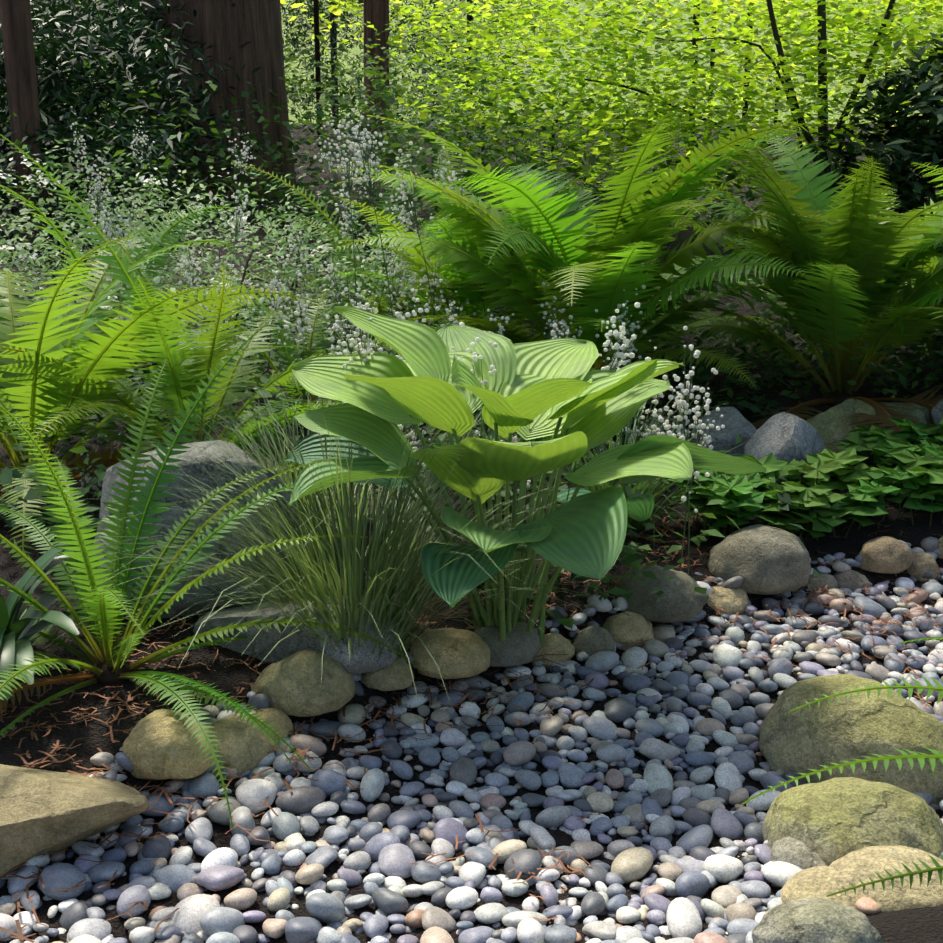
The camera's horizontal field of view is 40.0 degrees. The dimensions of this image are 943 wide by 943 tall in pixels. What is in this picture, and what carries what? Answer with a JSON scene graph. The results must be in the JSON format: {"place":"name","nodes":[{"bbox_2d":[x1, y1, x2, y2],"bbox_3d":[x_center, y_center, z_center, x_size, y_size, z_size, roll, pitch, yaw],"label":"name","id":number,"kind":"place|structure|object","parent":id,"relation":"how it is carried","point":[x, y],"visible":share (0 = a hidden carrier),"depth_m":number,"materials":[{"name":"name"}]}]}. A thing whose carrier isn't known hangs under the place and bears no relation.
{"place":"outdoors","nodes":[
{"label":"outdoors","id":0,"kind":"place"},
{"bbox_2d":[0,0,942,942],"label":"ground","id":1,"kind":"structure","parent":0,"point":[914,926],"depth_m":3.76,"materials":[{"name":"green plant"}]},
{"bbox_2d":[0,0,48,248],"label":"tree trunk","id":2,"kind":"object","parent":1,"relation":"on","point":[19,57],"visible":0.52,"depth_m":8.65,"materials":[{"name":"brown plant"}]},
{"bbox_2d":[0,540,125,699],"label":"broad-leaved plant","id":3,"kind":"object","parent":1,"relation":"on","point":[16,633],"visible":0.73,"depth_m":3.03,"materials":[{"name":"green plant"}]},
{"bbox_2d":[0,764,149,876],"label":"rock slab","id":4,"kind":"object","parent":1,"relation":"on","point":[46,812],"visible":0.98,"depth_m":2.48,"materials":[{"name":"beige stone"}]},
{"bbox_2d":[0,185,260,363],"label":"fern","id":5,"kind":"object","parent":1,"relation":"on","point":[152,248],"visible":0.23,"depth_m":5.82,"materials":[{"name":"green plant"}]},
{"bbox_2d":[0,233,316,569],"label":"fern","id":6,"kind":"object","parent":1,"relation":"on","point":[34,385],"visible":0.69,"depth_m":4.03,"materials":[{"name":"green plant"}]},
{"bbox_2d":[123,709,216,779],"bbox_3d":[-0.650,0.581,2.806,0.195,0.121,0.194,0,15,2],"label":"border rock","id":7,"kind":"object","parent":1,"relation":"on","point":[158,744],"visible":0.92,"depth_m":2.74,"materials":[{"name":"beige stone"}]},
{"bbox_2d":[120,0,296,199],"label":"tree trunk","id":8,"kind":"object","parent":1,"relation":"on","point":[227,28],"visible":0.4,"depth_m":11.49,"materials":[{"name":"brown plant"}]},
{"bbox_2d":[0,134,417,496],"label":"fern","id":9,"kind":"object","parent":1,"relation":"on","point":[161,349],"visible":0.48,"depth_m":4.14,"materials":[{"name":"green plant"}]},
{"bbox_2d":[0,322,418,829],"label":"fern","id":10,"kind":"object","parent":1,"relation":"on","point":[103,668],"visible":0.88,"depth_m":3.05,"materials":[{"name":"green plant"}]},
{"bbox_2d":[92,440,341,618],"bbox_3d":[-0.720,0.125,3.582,0.720,0.450,0.589,-5,16,-17],"label":"granite rock","id":11,"kind":"object","parent":1,"relation":"on","point":[191,467],"visible":0.33,"depth_m":3.36,"materials":[{"name":"grey stone"}]},
{"bbox_2d":[205,713,275,779],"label":"border rock","id":12,"kind":"object","parent":1,"relation":"on","point":[243,747],"visible":0.42,"depth_m":2.86,"materials":[{"name":"beige stone"}]},
{"bbox_2d":[0,118,504,388],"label":"flowering plants","id":13,"kind":"object","parent":1,"relation":"on","point":[282,242],"visible":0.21,"depth_m":6.38,"materials":[{"name":"green plant"}]},
{"bbox_2d":[147,276,389,412],"bbox_3d":[-0.631,-0.389,5.101,1.244,0.675,1.154,0,15,2],"label":"fern","id":14,"kind":"object","parent":1,"relation":"on","point":[310,341],"visible":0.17,"depth_m":5.22,"materials":[{"name":"green plant"}]},
{"bbox_2d":[243,450,293,482],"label":"fern","id":15,"kind":"object","parent":1,"relation":"on","point":[258,461],"visible":0.02,"depth_m":3.97,"materials":[{"name":"green plant"}]},
{"bbox_2d":[254,708,293,741],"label":"border rock","id":16,"kind":"object","parent":1,"relation":"on","point":[280,719],"visible":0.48,"depth_m":2.96,"materials":[{"name":"beige stone"}]},
{"bbox_2d":[112,356,456,534],"bbox_3d":[-0.534,-0.042,3.769,1.093,0.533,1.076,6,16,21],"label":"grass clump","id":17,"kind":"object","parent":1,"relation":"on","point":[282,455],"visible":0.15,"depth_m":3.91,"materials":[{"name":"plant"}]},
{"bbox_2d":[0,0,569,243],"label":"leafy shrub","id":18,"kind":"object","parent":1,"relation":"on","point":[55,50],"visible":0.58,"depth_m":9.85,"materials":[{"name":"green plant"}]},
{"bbox_2d":[194,594,402,674],"bbox_3d":[-0.415,0.378,3.276,0.529,0.149,0.305,6,16,23],"label":"granite rock","id":19,"kind":"object","parent":1,"relation":"on","point":[265,642],"visible":0.44,"depth_m":3.14,"materials":[{"name":"grey stone"}]},
{"bbox_2d":[251,648,355,716],"bbox_3d":[-0.404,0.488,3.091,0.252,0.124,0.230,0,15,2],"label":"border rock","id":20,"kind":"object","parent":1,"relation":"on","point":[291,685],"visible":0.88,"depth_m":3.02,"materials":[{"name":"beige stone"}]},
{"bbox_2d":[58,364,679,706],"bbox_3d":[-0.256,0.103,3.235,1.528,0.704,1.461,0,15,2],"label":"grass clump","id":21,"kind":"object","parent":1,"relation":"on","point":[387,563],"visible":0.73,"depth_m":3.12,"materials":[{"name":"green plant"}]},
{"bbox_2d":[231,139,508,355],"bbox_3d":[-0.416,-0.912,6.371,1.515,1.386,1.424,0,15,2],"label":"fern","id":22,"kind":"object","parent":1,"relation":"on","point":[351,261],"visible":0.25,"depth_m":6.37,"materials":[{"name":"green plant"}]},
{"bbox_2d":[363,0,390,160],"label":"tree trunk","id":23,"kind":"object","parent":1,"relation":"on","point":[376,13],"visible":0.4,"depth_m":16.10,"materials":[{"name":"brown wood"}]},
{"bbox_2d":[361,656,413,690],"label":"border rock","id":24,"kind":"object","parent":1,"relation":"on","point":[395,675],"visible":0.69,"depth_m":3.16,"materials":[{"name":"beige stone"}]},
{"bbox_2d":[70,120,711,593],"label":"flower stems","id":25,"kind":"object","parent":1,"relation":"on","point":[394,286],"visible":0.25,"depth_m":5.13,"materials":[{"name":"green plant"}]},
{"bbox_2d":[69,95,724,586],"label":"flower heads","id":26,"kind":"object","parent":25,"relation":"attached to","point":[621,353],"visible":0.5,"depth_m":5.07,"materials":[{"name":"white plant"}]},
{"bbox_2d":[0,0,861,129],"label":"tree","id":27,"kind":"object","parent":1,"relation":"on","point":[632,2],"visible":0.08,"depth_m":34.19,"materials":[{"name":"green plant"}]},
{"bbox_2d":[410,628,489,678],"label":"border rock","id":28,"kind":"object","parent":1,"relation":"on","point":[457,653],"visible":0.96,"depth_m":3.24,"materials":[{"name":"beige stone"}]},
{"bbox_2d":[306,144,626,327],"bbox_3d":[-0.019,-1.014,6.062,1.581,1.014,1.676,0,15,2],"label":"fern","id":29,"kind":"object","parent":1,"relation":"on","point":[471,307],"visible":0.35,"depth_m":5.95,"materials":[{"name":"green plant"}]},
{"bbox_2d":[0,674,942,942],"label":"pebbles","id":30,"kind":"object","parent":1,"relation":"on","point":[688,908],"visible":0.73,"depth_m":2.62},
{"bbox_2d":[0,537,942,942],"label":"pebbles","id":31,"kind":"object","parent":1,"relation":"on","point":[724,655],"visible":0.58,"depth_m":3.37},
{"bbox_2d":[0,3,942,274],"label":"understory shrub","id":32,"kind":"object","parent":1,"relation":"on","point":[434,151],"visible":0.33,"depth_m":9.81,"materials":[{"name":"green plant"}]},
{"bbox_2d":[0,290,942,628],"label":"plant","id":33,"kind":"object","parent":1,"relation":"on","point":[908,366],"visible":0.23,"depth_m":5.13,"materials":[{"name":"green plant"}]},
{"bbox_2d":[0,496,942,942],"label":"pebble litter","id":34,"kind":"object","parent":1,"relation":"on","point":[300,754],"visible":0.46,"depth_m":3.01,"materials":[{"name":"brown plant"}]},
{"bbox_2d":[474,620,541,666],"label":"border rock","id":35,"kind":"object","parent":1,"relation":"on","point":[515,648],"visible":0.62,"depth_m":3.32,"materials":[{"name":"grey stone"}]},
{"bbox_2d":[284,306,766,643],"bbox_3d":[0.098,0.021,3.362,1.209,0.864,1.311,0,15,2],"label":"hosta plant","id":36,"kind":"object","parent":1,"relation":"on","point":[551,382],"depth_m":3.20,"materials":[{"name":"green plant"}]},
{"bbox_2d":[532,633,574,667],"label":"border rock","id":37,"kind":"object","parent":1,"relation":"on","point":[563,646],"visible":0.54,"depth_m":3.41,"materials":[{"name":"beige stone"}]},
{"bbox_2d":[330,112,852,388],"bbox_3d":[0.478,-0.850,5.414,2.164,1.248,2.029,0,15,2],"label":"fern","id":38,"kind":"object","parent":1,"relation":"on","point":[600,268],"visible":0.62,"depth_m":5.14,"materials":[{"name":"green plant"}]},
{"bbox_2d":[572,626,614,660],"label":"border rock","id":39,"kind":"object","parent":1,"relation":"on","point":[588,640],"visible":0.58,"depth_m":3.46,"materials":[{"name":"grey stone"}]},
{"bbox_2d":[280,0,942,150],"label":"bright tree","id":40,"kind":"object","parent":1,"relation":"on","point":[330,9],"visible":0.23,"depth_m":18.83,"materials":[{"name":"green plant"}]},
{"bbox_2d":[472,387,773,535],"bbox_3d":[0.474,-0.042,4.163,0.927,0.474,0.907,-5,16,-18],"label":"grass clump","id":41,"kind":"object","parent":1,"relation":"on","point":[638,525],"visible":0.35,"depth_m":4.14,"materials":[{"name":"plant"}]},
{"bbox_2d":[603,611,654,649],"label":"border rock","id":42,"kind":"object","parent":1,"relation":"on","point":[625,630],"visible":0.67,"depth_m":3.53,"materials":[{"name":"beige stone"}]},
{"bbox_2d":[335,0,942,207],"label":"maple tree","id":43,"kind":"object","parent":1,"relation":"on","point":[611,26],"depth_m":8.51,"materials":[{"name":"green plant"}]},
{"bbox_2d":[616,565,707,622],"bbox_3d":[0.537,0.334,3.683,0.256,0.121,0.272,-7,17,-24],"label":"border rock","id":44,"kind":"object","parent":1,"relation":"on","point":[679,599],"visible":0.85,"depth_m":3.60,"materials":[{"name":"grey stone"}]},
{"bbox_2d":[643,415,682,437],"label":"rock","id":45,"kind":"object","parent":1,"relation":"on","point":[665,418],"visible":0.23,"depth_m":5.03,"materials":[{"name":"grey stone"}]},
{"bbox_2d":[691,407,756,455],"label":"rock","id":46,"kind":"object","parent":1,"relation":"on","point":[733,420],"visible":0.52,"depth_m":4.85,"materials":[{"name":"grey stone"}]},
{"bbox_2d":[707,586,748,614],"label":"border rock","id":47,"kind":"object","parent":1,"relation":"on","point":[732,601],"visible":0.46,"depth_m":3.77,"materials":[{"name":"beige stone"}]},
{"bbox_2d":[707,524,810,594],"bbox_3d":[0.868,0.255,3.906,0.309,0.184,0.267,0,15,2],"label":"border rock","id":48,"kind":"object","parent":1,"relation":"on","point":[760,559],"visible":0.9,"depth_m":3.82,"materials":[{"name":"grey stone"}]},
{"bbox_2d":[744,412,824,483],"bbox_3d":[1.118,-0.070,4.652,0.310,0.283,0.255,-10,18,-34],"label":"rock","id":49,"kind":"object","parent":1,"relation":"on","point":[789,437],"visible":0.42,"depth_m":4.58,"materials":[{"name":"grey stone"}]},
{"bbox_2d":[652,94,942,461],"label":"fern","id":50,"kind":"object","parent":1,"relation":"on","point":[858,263],"visible":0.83,"depth_m":5.10,"materials":[{"name":"green plant"}]},
{"bbox_2d":[770,837,827,869],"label":"rock","id":51,"kind":"object","parent":1,"relation":"on","point":[799,854],"visible":0.29,"depth_m":2.49,"materials":[{"name":"grey stone"}]},
{"bbox_2d":[667,418,942,544],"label":"groundcover plant","id":52,"kind":"object","parent":1,"relation":"on","point":[912,472],"visible":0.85,"depth_m":4.18,"materials":[{"name":"green plant"}]},
{"bbox_2d":[752,897,882,942],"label":"boulder","id":53,"kind":"object","parent":1,"relation":"on","point":[812,920],"visible":1,"depth_m":2.04,"materials":[{"name":"grey stone"}]},
{"bbox_2d":[781,866,861,909],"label":"boulder","id":54,"kind":"object","parent":1,"relation":"on","point":[822,882],"visible":0.31,"depth_m":2.33,"materials":[{"name":"beige stone"}]},
{"bbox_2d":[807,573,837,593],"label":"border rock","id":55,"kind":"object","parent":1,"relation":"on","point":[815,581],"visible":0.44,"depth_m":3.94,"materials":[{"name":"grey stone"}]},
{"bbox_2d":[741,636,942,896],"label":"fern","id":56,"kind":"object","parent":1,"relation":"on","point":[929,687],"visible":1,"depth_m":2.10,"materials":[{"name":"green plant"}]},
{"bbox_2d":[806,398,884,466],"bbox_3d":[1.355,-0.129,4.871,0.443,0.268,0.294,0,15,2],"label":"rock","id":57,"kind":"object","parent":1,"relation":"on","point":[829,425],"visible":0.25,"depth_m":4.84,"materials":[{"name":"grey stone"}]},
{"bbox_2d":[759,674,942,804],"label":"boulder","id":58,"kind":"object","parent":1,"relation":"on","point":[815,736],"visible":0.75,"depth_m":2.85,"materials":[{"name":"beige stone"}]},
{"bbox_2d":[763,777,942,865],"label":"boulder","id":59,"kind":"object","parent":1,"relation":"on","point":[829,821],"visible":0.48,"depth_m":2.53,"materials":[{"name":"stone"}]},
{"bbox_2d":[833,570,872,594],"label":"border rock","id":60,"kind":"object","parent":1,"relation":"on","point":[852,580],"visible":0.56,"depth_m":3.97,"materials":[{"name":"grey stone"}]},
{"bbox_2d":[785,33,942,251],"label":"rhododendron shrub","id":61,"kind":"object","parent":1,"relation":"on","point":[925,146],"visible":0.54,"depth_m":7.79,"materials":[{"name":"green plant"}]},
{"bbox_2d":[859,536,912,573],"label":"border rock","id":62,"kind":"object","parent":1,"relation":"on","point":[887,554],"visible":0.98,"depth_m":4.00,"materials":[{"name":"beige stone"}]},
{"bbox_2d":[830,845,942,911],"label":"boulder","id":63,"kind":"object","parent":1,"relation":"on","point":[854,867],"visible":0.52,"depth_m":2.32,"materials":[{"name":"beige stone"}]},
{"bbox_2d":[880,402,931,427],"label":"rock","id":64,"kind":"object","parent":1,"relation":"on","point":[922,413],"visible":0.31,"depth_m":5.09,"materials":[{"name":"grey stone"}]},
{"bbox_2d":[884,162,942,335],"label":"fern","id":65,"kind":"object","parent":1,"relation":"on","point":[933,264],"visible":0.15,"depth_m":5.12,"materials":[{"name":"green plant"}]},
{"bbox_2d":[907,552,938,581],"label":"border rock","id":66,"kind":"object","parent":1,"relation":"on","point":[922,563],"visible":0.52,"depth_m":4.05,"materials":[{"name":"grey stone"}]},
{"bbox_2d":[931,398,942,424],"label":"rock","id":67,"kind":"object","parent":1,"relation":"on","point":[937,413],"visible":0.62,"depth_m":5.02,"materials":[{"name":"grey stone"}]},
{"bbox_2d":[938,536,942,558],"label":"border rock","id":68,"kind":"object","parent":1,"relation":"on","point":[940,548],"visible":0.65,"depth_m":4.10,"materials":[{"name":"grey stone"}]}
]}

